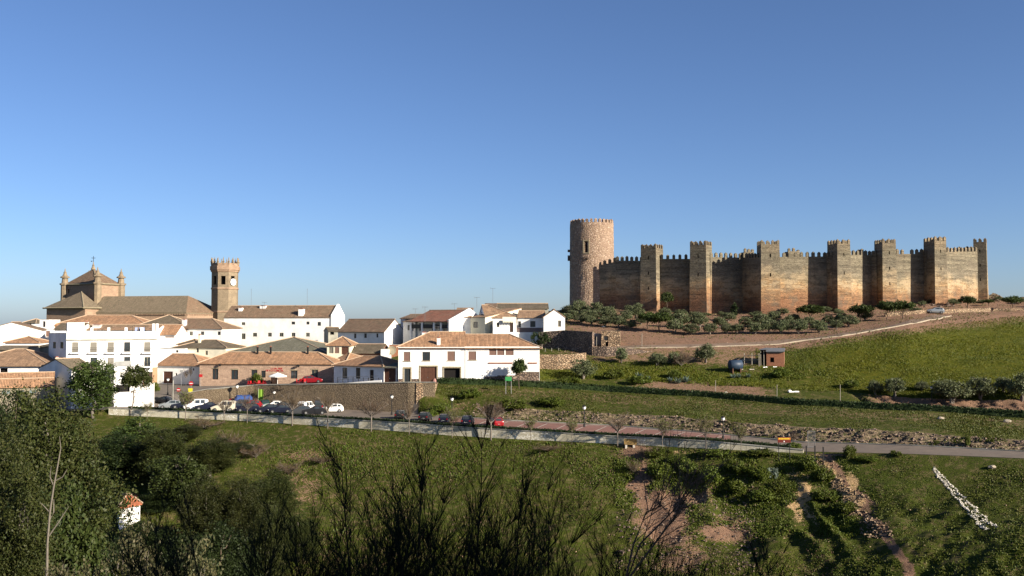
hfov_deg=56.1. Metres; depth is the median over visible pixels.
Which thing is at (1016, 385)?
olive tree
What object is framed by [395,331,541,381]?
white house
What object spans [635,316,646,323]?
olive tree
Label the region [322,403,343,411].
parked car
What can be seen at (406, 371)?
door
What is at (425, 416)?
parked car
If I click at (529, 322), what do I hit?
balcony house
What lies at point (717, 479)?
green bush
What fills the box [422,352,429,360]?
window
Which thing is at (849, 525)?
grass
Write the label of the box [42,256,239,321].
church
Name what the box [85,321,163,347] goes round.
tan roofed house
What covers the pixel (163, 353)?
terrace house
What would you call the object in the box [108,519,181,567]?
evergreen tree
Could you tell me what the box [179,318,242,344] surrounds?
brown roofed long house
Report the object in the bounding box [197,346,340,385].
stone restaurant
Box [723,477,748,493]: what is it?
green bush
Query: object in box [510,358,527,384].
pine tree
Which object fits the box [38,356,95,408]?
grey gabled house
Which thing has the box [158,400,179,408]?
parked car
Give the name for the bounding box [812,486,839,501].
green bush
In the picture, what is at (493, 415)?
bare street tree
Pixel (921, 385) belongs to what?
olive tree
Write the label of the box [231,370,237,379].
window
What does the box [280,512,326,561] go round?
bush
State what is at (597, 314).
olive tree
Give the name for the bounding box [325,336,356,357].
porch house
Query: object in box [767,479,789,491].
green bush
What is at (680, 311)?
olive tree
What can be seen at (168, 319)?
dark roofed house
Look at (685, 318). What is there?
olive tree
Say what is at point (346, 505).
broom bush
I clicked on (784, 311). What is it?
olive tree
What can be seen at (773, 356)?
brick hut
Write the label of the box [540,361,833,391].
grass
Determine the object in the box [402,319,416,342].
passage house
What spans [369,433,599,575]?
broom bush
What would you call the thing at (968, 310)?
stone wall
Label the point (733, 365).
water tank
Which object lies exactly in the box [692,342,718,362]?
olive tree
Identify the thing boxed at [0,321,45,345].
wide gable house
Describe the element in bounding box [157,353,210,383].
arched door house
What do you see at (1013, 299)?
pine tree
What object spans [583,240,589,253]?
window frame
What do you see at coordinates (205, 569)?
broom bush
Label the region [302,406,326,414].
parked car
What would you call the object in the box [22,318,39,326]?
skyline house
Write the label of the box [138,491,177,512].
evergreen tree
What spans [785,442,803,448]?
green bush
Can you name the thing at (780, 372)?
green bush
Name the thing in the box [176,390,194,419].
budding street tree
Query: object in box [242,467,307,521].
bush
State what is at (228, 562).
evergreen tree
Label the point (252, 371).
window
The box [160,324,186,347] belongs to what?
ochre roofed house
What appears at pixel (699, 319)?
olive tree
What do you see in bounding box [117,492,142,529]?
red roofed hut
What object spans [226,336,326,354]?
warehouse hall
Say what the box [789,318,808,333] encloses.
olive tree
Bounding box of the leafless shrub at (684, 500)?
[618,418,747,575]
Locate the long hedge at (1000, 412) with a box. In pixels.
[437,377,1023,417]
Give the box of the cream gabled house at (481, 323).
[470,308,521,333]
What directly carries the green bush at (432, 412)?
on the hillside
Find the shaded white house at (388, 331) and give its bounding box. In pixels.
[337,318,402,346]
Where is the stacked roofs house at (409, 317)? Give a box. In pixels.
[399,314,420,327]
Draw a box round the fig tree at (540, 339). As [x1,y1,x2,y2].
[530,331,551,348]
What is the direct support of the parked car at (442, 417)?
on the parking bays
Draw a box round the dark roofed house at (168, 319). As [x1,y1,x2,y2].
[141,315,182,324]
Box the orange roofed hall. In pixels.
[54,315,149,326]
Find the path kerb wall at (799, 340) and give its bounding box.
[626,315,951,347]
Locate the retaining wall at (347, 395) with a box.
[188,382,437,411]
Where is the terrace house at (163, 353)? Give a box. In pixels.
[157,348,187,363]
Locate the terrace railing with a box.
[337,376,378,382]
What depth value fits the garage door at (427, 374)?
177.79 m
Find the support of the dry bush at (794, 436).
on the hillside
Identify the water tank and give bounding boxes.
[727,360,747,373]
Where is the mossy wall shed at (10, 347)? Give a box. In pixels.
[0,345,39,371]
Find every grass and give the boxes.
[128,417,614,486]
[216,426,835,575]
[419,383,1023,449]
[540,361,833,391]
[558,297,1021,351]
[614,446,860,540]
[755,316,1023,399]
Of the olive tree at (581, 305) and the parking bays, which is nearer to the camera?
the parking bays
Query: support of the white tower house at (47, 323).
on the hillside
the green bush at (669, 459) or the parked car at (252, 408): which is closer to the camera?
the green bush at (669, 459)
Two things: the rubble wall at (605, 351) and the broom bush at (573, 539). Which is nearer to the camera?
the broom bush at (573, 539)
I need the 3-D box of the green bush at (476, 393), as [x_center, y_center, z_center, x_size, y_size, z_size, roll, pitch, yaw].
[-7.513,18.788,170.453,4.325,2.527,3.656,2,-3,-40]
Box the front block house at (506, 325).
[492,317,516,335]
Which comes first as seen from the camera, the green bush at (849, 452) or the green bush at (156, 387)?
the green bush at (849, 452)
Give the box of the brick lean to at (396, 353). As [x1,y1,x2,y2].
[389,344,400,356]
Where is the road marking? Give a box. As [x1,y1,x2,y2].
[459,419,726,437]
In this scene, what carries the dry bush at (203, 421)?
on the hillside
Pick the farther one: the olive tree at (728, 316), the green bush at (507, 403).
the olive tree at (728, 316)
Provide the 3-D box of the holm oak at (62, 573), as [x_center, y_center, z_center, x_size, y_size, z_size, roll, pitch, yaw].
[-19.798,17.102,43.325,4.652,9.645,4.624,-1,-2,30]
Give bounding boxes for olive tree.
[559,304,571,312]
[562,313,573,321]
[566,310,578,316]
[568,359,599,378]
[570,299,587,313]
[573,313,586,323]
[576,309,591,315]
[584,315,597,324]
[586,302,602,310]
[589,309,604,318]
[597,316,612,325]
[602,306,615,313]
[603,309,618,317]
[610,316,625,327]
[614,347,627,362]
[616,309,633,319]
[622,319,637,328]
[623,304,632,309]
[627,303,645,318]
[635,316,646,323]
[648,352,667,365]
[655,307,674,316]
[664,318,684,332]
[667,352,682,363]
[671,311,691,323]
[672,309,687,313]
[680,323,700,334]
[687,311,699,318]
[689,312,709,326]
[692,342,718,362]
[703,322,717,333]
[712,316,726,326]
[719,322,733,333]
[720,312,736,321]
[729,324,744,333]
[737,316,754,326]
[746,322,763,333]
[749,311,762,315]
[752,312,771,323]
[761,319,778,333]
[768,311,783,320]
[771,319,791,332]
[779,308,789,314]
[779,315,793,324]
[788,314,800,319]
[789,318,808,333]
[800,316,813,323]
[808,320,827,332]
[820,315,833,323]
[823,306,831,311]
[829,320,843,329]
[832,308,843,313]
[834,312,847,320]
[838,314,859,326]
[857,311,873,320]
[865,379,884,394]
[883,376,905,397]
[914,381,929,390]
[930,377,975,403]
[945,298,959,304]
[963,376,997,399]
[993,376,1008,391]
[1004,371,1023,401]
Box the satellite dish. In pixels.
[388,346,395,357]
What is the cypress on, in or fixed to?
on the hillside
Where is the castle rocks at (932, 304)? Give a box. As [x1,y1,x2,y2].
[914,302,961,306]
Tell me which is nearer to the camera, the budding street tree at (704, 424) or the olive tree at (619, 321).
the budding street tree at (704, 424)
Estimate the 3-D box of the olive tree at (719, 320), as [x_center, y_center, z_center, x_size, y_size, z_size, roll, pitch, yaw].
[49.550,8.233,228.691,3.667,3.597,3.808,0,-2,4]
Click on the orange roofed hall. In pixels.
(111, 319)
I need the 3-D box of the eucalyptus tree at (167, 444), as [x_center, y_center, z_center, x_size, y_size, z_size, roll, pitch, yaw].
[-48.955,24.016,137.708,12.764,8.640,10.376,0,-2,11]
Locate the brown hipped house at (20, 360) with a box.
[0,348,53,371]
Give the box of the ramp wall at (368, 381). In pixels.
[350,380,381,382]
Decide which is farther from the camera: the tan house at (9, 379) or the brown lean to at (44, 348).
the brown lean to at (44, 348)
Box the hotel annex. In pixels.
[110,361,130,402]
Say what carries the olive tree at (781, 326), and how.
on the hillside
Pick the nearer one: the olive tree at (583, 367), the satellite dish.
the olive tree at (583, 367)
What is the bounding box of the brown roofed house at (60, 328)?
[53,322,90,332]
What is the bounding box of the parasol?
[268,372,286,383]
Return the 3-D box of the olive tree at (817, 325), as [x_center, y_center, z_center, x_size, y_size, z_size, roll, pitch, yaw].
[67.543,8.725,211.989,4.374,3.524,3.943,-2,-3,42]
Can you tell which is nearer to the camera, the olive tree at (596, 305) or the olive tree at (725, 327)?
the olive tree at (725, 327)
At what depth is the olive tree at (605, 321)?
230.27 m
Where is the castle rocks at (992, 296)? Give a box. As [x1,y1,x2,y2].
[978,293,1002,300]
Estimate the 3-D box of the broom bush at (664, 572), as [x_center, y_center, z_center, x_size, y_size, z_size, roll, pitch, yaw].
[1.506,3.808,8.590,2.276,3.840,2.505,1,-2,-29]
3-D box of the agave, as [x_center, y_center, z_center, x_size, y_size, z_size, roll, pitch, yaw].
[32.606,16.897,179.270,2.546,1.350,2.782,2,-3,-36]
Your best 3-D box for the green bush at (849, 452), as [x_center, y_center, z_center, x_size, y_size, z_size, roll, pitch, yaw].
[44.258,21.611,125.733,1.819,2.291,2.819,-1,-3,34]
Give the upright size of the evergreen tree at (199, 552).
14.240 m
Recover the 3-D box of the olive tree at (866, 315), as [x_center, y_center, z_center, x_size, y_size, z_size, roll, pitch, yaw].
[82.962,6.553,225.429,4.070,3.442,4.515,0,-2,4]
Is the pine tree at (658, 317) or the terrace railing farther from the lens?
the pine tree at (658, 317)
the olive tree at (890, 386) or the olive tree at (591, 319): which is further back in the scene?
the olive tree at (591, 319)
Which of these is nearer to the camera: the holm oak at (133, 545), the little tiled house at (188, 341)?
the holm oak at (133, 545)
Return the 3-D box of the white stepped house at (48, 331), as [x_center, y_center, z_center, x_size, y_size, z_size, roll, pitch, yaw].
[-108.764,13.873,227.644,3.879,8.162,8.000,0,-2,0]
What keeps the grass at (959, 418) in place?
on the hillside
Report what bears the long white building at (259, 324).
on the hillside
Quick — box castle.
[568,218,988,314]
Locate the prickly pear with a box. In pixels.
[767,467,777,478]
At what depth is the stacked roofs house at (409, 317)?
227.71 m
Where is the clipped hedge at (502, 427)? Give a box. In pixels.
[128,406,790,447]
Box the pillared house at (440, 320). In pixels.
[408,308,477,339]
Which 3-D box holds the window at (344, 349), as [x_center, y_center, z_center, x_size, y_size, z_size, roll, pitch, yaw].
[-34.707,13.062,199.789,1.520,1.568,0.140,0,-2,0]
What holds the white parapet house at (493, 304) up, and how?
on the hillside
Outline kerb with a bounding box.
[457,416,1023,451]
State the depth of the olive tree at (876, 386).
165.97 m
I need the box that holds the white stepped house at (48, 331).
[45,329,53,339]
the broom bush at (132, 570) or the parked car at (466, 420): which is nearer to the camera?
the broom bush at (132, 570)
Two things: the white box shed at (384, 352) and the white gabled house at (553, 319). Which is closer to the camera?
the white box shed at (384, 352)
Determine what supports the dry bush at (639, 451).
on the hillside
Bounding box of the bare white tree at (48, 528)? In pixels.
[42,436,67,575]
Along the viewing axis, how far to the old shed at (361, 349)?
201.93 m
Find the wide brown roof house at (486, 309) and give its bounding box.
[479,304,516,327]
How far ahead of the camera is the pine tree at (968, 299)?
241.21 m
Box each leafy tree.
[43,475,110,575]
[57,358,122,418]
[100,415,174,448]
[139,453,212,507]
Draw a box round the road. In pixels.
[107,405,1023,457]
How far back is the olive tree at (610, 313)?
238.07 m
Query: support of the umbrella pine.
on the hillside
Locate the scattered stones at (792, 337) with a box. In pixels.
[567,302,1019,352]
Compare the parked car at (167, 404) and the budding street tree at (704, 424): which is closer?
the budding street tree at (704, 424)
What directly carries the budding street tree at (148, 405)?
on the hillside
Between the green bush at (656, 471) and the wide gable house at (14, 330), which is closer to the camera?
the green bush at (656, 471)
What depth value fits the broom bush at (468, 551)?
8.12 m
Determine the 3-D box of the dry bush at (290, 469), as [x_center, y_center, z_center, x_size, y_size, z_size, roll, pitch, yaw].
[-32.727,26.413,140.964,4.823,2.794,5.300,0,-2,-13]
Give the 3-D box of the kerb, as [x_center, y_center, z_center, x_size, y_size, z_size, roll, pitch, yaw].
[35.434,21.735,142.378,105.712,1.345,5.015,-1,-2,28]
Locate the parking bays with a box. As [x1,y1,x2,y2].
[441,417,729,439]
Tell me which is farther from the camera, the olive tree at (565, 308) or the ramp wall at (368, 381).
the olive tree at (565, 308)
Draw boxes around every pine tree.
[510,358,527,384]
[637,312,651,327]
[642,311,673,331]
[660,291,673,305]
[795,304,825,317]
[847,303,874,321]
[875,300,898,320]
[891,299,915,318]
[958,295,976,308]
[983,299,994,305]
[1001,295,1022,307]
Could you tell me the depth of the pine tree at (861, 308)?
222.78 m
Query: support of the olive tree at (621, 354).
on the hillside
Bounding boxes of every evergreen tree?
[0,381,48,467]
[0,491,73,574]
[66,461,123,575]
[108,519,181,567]
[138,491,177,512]
[141,465,183,491]
[159,527,227,575]
[197,514,267,575]
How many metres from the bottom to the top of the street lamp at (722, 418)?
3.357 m
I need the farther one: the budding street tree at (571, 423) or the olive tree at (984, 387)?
the olive tree at (984, 387)
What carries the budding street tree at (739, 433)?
on the hillside
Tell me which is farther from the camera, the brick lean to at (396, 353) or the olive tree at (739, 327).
the olive tree at (739, 327)
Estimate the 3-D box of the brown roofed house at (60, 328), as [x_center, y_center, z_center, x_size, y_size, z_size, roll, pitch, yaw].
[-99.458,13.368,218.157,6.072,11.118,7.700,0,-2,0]
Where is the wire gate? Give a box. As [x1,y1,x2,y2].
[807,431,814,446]
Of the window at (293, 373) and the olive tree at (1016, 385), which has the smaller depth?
the olive tree at (1016, 385)
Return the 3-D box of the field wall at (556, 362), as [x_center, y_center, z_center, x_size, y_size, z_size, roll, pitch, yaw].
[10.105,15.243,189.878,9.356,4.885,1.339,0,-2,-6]
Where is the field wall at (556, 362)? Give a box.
[540,353,585,369]
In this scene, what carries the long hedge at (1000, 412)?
on the hillside
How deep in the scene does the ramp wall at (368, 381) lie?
176.59 m
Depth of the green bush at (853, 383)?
170.06 m
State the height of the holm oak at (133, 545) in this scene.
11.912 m
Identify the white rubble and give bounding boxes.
[932,467,997,529]
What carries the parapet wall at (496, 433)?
on the hillside
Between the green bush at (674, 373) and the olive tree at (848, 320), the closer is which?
the green bush at (674, 373)
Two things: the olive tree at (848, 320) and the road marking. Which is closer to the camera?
the road marking
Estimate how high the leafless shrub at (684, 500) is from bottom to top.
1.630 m
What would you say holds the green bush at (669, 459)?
on the hillside
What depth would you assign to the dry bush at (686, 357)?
187.85 m
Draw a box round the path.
[618,315,945,347]
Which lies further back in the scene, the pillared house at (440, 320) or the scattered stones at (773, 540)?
the pillared house at (440, 320)
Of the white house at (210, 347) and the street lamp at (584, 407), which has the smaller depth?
the street lamp at (584, 407)
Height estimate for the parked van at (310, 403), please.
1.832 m
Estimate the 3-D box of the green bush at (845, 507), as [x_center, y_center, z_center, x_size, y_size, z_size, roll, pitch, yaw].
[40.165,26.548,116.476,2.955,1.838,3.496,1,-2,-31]
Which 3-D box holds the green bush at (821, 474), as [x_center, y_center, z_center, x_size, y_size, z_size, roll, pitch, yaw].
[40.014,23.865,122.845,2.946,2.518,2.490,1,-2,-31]
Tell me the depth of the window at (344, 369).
184.16 m
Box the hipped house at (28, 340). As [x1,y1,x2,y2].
[2,336,48,344]
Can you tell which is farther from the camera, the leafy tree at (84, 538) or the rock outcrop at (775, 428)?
the rock outcrop at (775, 428)
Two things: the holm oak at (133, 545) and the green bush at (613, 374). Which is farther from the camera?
the green bush at (613, 374)
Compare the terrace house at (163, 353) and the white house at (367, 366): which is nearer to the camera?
the white house at (367, 366)
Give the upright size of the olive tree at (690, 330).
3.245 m
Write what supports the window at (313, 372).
in the stone restaurant
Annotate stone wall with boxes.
[540,330,593,355]
[884,310,928,316]
[944,308,990,312]
[992,308,1023,310]
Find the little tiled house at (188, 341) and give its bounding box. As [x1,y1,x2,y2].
[176,338,197,344]
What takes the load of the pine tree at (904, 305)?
on the hillside
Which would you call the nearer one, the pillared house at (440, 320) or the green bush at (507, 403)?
the green bush at (507, 403)
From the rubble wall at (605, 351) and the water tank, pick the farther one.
the rubble wall at (605, 351)
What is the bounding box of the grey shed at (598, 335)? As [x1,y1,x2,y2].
[594,333,600,344]
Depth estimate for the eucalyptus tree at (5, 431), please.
83.50 m
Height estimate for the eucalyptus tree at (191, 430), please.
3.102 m
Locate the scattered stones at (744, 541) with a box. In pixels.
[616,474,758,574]
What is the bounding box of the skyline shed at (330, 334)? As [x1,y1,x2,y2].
[324,327,338,342]
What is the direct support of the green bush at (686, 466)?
on the hillside
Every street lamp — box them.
[390,394,393,414]
[582,405,585,426]
[721,416,724,438]
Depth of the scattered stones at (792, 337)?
216.15 m
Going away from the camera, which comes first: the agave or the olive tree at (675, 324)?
the agave
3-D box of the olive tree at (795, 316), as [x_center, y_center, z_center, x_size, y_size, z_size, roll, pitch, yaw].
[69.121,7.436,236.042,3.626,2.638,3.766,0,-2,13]
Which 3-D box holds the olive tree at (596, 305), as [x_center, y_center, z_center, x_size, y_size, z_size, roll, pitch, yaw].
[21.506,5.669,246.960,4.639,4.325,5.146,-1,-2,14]
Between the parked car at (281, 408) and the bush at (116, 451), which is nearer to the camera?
the bush at (116, 451)
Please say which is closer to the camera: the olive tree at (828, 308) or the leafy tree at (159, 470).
the leafy tree at (159, 470)
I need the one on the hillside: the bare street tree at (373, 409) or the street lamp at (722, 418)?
the bare street tree at (373, 409)
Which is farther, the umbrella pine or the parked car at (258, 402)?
the parked car at (258, 402)
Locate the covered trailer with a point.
(239, 396)
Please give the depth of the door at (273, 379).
188.98 m
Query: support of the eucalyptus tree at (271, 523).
on the hillside
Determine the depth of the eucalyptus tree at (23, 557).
68.60 m
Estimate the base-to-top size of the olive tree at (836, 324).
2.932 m
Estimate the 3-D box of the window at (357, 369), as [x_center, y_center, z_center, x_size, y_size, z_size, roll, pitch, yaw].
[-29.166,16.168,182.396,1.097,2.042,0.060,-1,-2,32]
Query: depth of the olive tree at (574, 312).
240.24 m
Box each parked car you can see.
[154,396,173,402]
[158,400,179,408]
[170,400,189,407]
[194,402,217,408]
[226,402,245,410]
[236,403,259,411]
[247,400,261,406]
[256,404,276,412]
[260,399,268,406]
[262,401,279,406]
[268,404,289,412]
[288,405,309,414]
[302,375,322,382]
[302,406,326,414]
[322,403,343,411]
[394,410,407,418]
[418,412,431,420]
[438,413,450,422]
[461,415,474,423]
[486,417,503,426]
[927,307,944,312]
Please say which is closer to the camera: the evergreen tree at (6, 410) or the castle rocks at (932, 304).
the evergreen tree at (6, 410)
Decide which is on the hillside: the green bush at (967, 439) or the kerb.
the green bush at (967, 439)
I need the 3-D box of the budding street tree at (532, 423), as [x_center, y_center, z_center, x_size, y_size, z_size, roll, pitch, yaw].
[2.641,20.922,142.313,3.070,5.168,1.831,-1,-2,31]
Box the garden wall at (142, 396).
[114,384,153,406]
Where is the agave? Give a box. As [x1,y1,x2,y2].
[682,375,691,381]
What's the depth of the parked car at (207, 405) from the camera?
169.08 m
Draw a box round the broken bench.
[624,439,636,448]
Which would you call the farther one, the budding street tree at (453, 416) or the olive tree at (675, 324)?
the olive tree at (675, 324)
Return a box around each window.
[124,342,129,351]
[144,357,149,365]
[212,369,217,379]
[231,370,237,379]
[251,370,256,377]
[261,371,265,377]
[291,371,296,378]
[311,370,317,377]
[342,347,348,354]
[343,368,346,378]
[356,368,359,378]
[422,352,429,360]
[530,321,534,326]
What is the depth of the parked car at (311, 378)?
185.87 m
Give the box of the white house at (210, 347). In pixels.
[173,334,245,356]
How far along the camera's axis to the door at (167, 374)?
195.79 m
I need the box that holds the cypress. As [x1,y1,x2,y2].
[729,302,737,315]
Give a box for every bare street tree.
[215,399,233,420]
[234,389,257,422]
[270,384,307,425]
[315,391,337,427]
[352,395,390,431]
[398,399,419,434]
[474,400,506,439]
[603,409,629,446]
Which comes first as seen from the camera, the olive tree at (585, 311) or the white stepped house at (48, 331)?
the white stepped house at (48, 331)
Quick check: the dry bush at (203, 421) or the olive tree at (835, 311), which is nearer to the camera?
the dry bush at (203, 421)
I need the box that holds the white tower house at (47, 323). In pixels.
[40,319,59,328]
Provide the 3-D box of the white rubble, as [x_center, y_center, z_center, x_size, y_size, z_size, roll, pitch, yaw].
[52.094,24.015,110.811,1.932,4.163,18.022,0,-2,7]
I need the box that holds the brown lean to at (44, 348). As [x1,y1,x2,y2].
[40,344,48,353]
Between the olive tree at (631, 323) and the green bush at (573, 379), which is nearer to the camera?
the green bush at (573, 379)
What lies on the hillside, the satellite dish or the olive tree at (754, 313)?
the olive tree at (754, 313)
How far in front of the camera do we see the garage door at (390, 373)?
178.66 m
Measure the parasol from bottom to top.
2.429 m
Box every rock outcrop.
[473,403,1023,448]
[497,410,1006,447]
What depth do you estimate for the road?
130.24 m
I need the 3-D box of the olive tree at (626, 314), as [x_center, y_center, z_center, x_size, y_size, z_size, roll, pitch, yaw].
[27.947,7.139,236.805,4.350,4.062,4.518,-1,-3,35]
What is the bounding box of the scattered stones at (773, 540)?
[271,439,1022,571]
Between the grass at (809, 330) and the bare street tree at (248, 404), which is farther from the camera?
the grass at (809, 330)
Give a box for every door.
[164,371,172,383]
[271,374,276,383]
[370,370,373,380]
[384,368,395,381]
[404,369,409,381]
[420,367,435,381]
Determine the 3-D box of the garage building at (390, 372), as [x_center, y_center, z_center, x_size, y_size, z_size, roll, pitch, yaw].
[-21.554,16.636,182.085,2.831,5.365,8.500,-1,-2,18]
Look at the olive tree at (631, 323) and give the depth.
225.72 m
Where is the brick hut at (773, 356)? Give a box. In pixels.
[759,348,784,366]
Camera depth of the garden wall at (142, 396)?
174.22 m
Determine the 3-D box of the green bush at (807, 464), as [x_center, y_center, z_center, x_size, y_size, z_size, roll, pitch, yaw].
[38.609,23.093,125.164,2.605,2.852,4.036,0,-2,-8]
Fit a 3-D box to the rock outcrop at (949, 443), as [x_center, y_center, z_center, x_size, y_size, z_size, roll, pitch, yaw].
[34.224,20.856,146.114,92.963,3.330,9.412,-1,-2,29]
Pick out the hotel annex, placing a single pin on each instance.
(121, 365)
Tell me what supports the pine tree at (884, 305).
on the hillside
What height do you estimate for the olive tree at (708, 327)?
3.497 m
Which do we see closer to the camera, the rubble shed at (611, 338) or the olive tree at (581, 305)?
the rubble shed at (611, 338)
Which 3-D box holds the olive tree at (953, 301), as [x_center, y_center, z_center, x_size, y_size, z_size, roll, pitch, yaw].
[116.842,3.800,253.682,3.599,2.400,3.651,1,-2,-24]
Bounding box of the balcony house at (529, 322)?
[516,310,544,342]
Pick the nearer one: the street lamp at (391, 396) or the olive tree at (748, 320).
the street lamp at (391, 396)
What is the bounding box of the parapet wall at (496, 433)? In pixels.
[109,408,803,452]
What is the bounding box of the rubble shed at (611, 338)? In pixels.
[601,331,620,346]
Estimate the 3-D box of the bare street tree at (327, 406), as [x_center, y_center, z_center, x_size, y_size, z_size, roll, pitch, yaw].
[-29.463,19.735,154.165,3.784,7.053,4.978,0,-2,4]
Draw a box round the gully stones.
[816,460,892,538]
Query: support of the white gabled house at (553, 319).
on the hillside
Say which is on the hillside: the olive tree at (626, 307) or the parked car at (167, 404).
the olive tree at (626, 307)
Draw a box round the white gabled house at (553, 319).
[542,308,565,331]
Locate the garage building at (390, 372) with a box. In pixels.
[382,362,397,381]
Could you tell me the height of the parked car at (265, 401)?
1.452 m
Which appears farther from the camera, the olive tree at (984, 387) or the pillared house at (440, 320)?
the pillared house at (440, 320)
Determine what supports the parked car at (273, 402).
on the road
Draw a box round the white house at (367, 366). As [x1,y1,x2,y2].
[331,355,397,382]
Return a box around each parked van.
[183,399,207,409]
[210,400,235,409]
[297,401,314,406]
[314,400,323,406]
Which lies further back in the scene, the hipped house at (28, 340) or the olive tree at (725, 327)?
the olive tree at (725, 327)
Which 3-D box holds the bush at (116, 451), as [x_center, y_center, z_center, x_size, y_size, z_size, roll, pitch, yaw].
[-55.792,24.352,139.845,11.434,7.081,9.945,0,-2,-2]
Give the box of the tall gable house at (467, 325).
[457,308,473,333]
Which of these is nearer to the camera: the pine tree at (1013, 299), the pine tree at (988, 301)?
the pine tree at (1013, 299)
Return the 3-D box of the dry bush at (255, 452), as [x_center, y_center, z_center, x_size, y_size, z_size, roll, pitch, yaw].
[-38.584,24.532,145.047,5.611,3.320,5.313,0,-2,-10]
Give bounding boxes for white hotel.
[49,323,158,395]
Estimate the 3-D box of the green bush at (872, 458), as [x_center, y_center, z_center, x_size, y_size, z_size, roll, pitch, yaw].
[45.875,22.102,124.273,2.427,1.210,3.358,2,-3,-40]
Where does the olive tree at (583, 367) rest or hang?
on the hillside
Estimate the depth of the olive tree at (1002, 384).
161.72 m
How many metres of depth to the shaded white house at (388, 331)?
220.09 m
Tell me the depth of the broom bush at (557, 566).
8.92 m
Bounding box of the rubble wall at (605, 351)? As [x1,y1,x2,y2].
[593,346,652,356]
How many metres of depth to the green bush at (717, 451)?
131.04 m
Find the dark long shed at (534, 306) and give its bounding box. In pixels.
[497,303,548,313]
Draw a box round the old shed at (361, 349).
[351,343,387,355]
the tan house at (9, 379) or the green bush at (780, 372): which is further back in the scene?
the green bush at (780, 372)
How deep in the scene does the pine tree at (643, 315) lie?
225.16 m
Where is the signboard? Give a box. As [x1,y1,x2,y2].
[778,437,790,460]
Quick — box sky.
[0,0,1023,324]
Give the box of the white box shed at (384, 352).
[381,349,390,357]
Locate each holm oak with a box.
[38,558,96,575]
[86,513,177,575]
[167,529,224,575]
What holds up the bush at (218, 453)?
on the hillside
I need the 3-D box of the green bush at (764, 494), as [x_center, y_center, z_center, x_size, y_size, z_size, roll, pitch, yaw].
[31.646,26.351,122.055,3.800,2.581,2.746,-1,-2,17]
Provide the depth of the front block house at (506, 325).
209.53 m
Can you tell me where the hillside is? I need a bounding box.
[31,297,1023,575]
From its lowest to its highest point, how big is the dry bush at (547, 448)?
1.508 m
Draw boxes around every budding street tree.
[140,400,153,411]
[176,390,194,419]
[252,390,258,398]
[444,405,462,425]
[522,412,537,441]
[564,416,578,432]
[649,417,676,447]
[692,411,717,447]
[734,423,746,441]
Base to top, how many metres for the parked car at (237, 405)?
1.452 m
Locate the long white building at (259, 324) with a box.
[223,304,344,346]
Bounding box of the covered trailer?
[234,395,251,400]
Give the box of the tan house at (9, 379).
[0,371,54,410]
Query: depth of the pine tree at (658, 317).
219.43 m
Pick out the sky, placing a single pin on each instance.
(373, 159)
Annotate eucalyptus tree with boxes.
[0,377,147,567]
[0,412,49,555]
[0,451,75,575]
[57,405,104,506]
[124,426,208,478]
[170,424,204,440]
[171,468,231,554]
[211,474,288,555]
[214,440,257,449]
[238,500,292,575]
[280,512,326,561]
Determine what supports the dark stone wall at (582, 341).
on the hillside
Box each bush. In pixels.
[89,539,351,575]
[94,430,148,478]
[102,475,370,575]
[107,462,458,575]
[153,381,160,391]
[180,434,241,477]
[187,414,224,427]
[215,429,245,443]
[223,486,461,575]
[239,441,270,457]
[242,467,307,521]
[249,373,263,384]
[275,460,302,473]
[285,464,552,575]
[305,407,506,575]
[305,455,335,462]
[332,397,535,575]
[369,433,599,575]
[424,409,437,416]
[430,402,450,410]
[430,526,724,575]
[438,436,614,575]
[458,387,482,397]
[458,504,559,575]
[496,398,529,409]
[527,442,567,449]
[533,396,567,405]
[535,490,668,575]
[557,376,581,382]
[577,499,797,575]
[603,368,625,378]
[626,374,652,383]
[626,459,639,472]
[633,446,658,455]
[644,448,672,456]
[645,461,675,479]
[667,455,690,463]
[668,369,681,378]
[670,349,692,365]
[677,460,698,473]
[696,448,735,456]
[697,465,723,483]
[699,536,880,575]
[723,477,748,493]
[725,458,746,474]
[743,446,777,455]
[745,462,772,478]
[746,487,774,501]
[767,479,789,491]
[768,367,791,377]
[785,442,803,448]
[789,428,797,440]
[796,455,818,471]
[812,466,835,480]
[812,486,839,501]
[832,500,858,512]
[842,445,856,457]
[843,377,858,387]
[854,455,879,461]
[890,450,903,455]
[964,433,970,445]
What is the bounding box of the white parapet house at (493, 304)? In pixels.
[485,303,496,307]
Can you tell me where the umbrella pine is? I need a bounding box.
[117,363,153,415]
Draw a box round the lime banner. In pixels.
[258,389,262,399]
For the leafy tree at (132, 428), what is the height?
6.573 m
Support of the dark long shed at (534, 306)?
on the hillside
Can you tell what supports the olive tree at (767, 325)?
on the hillside

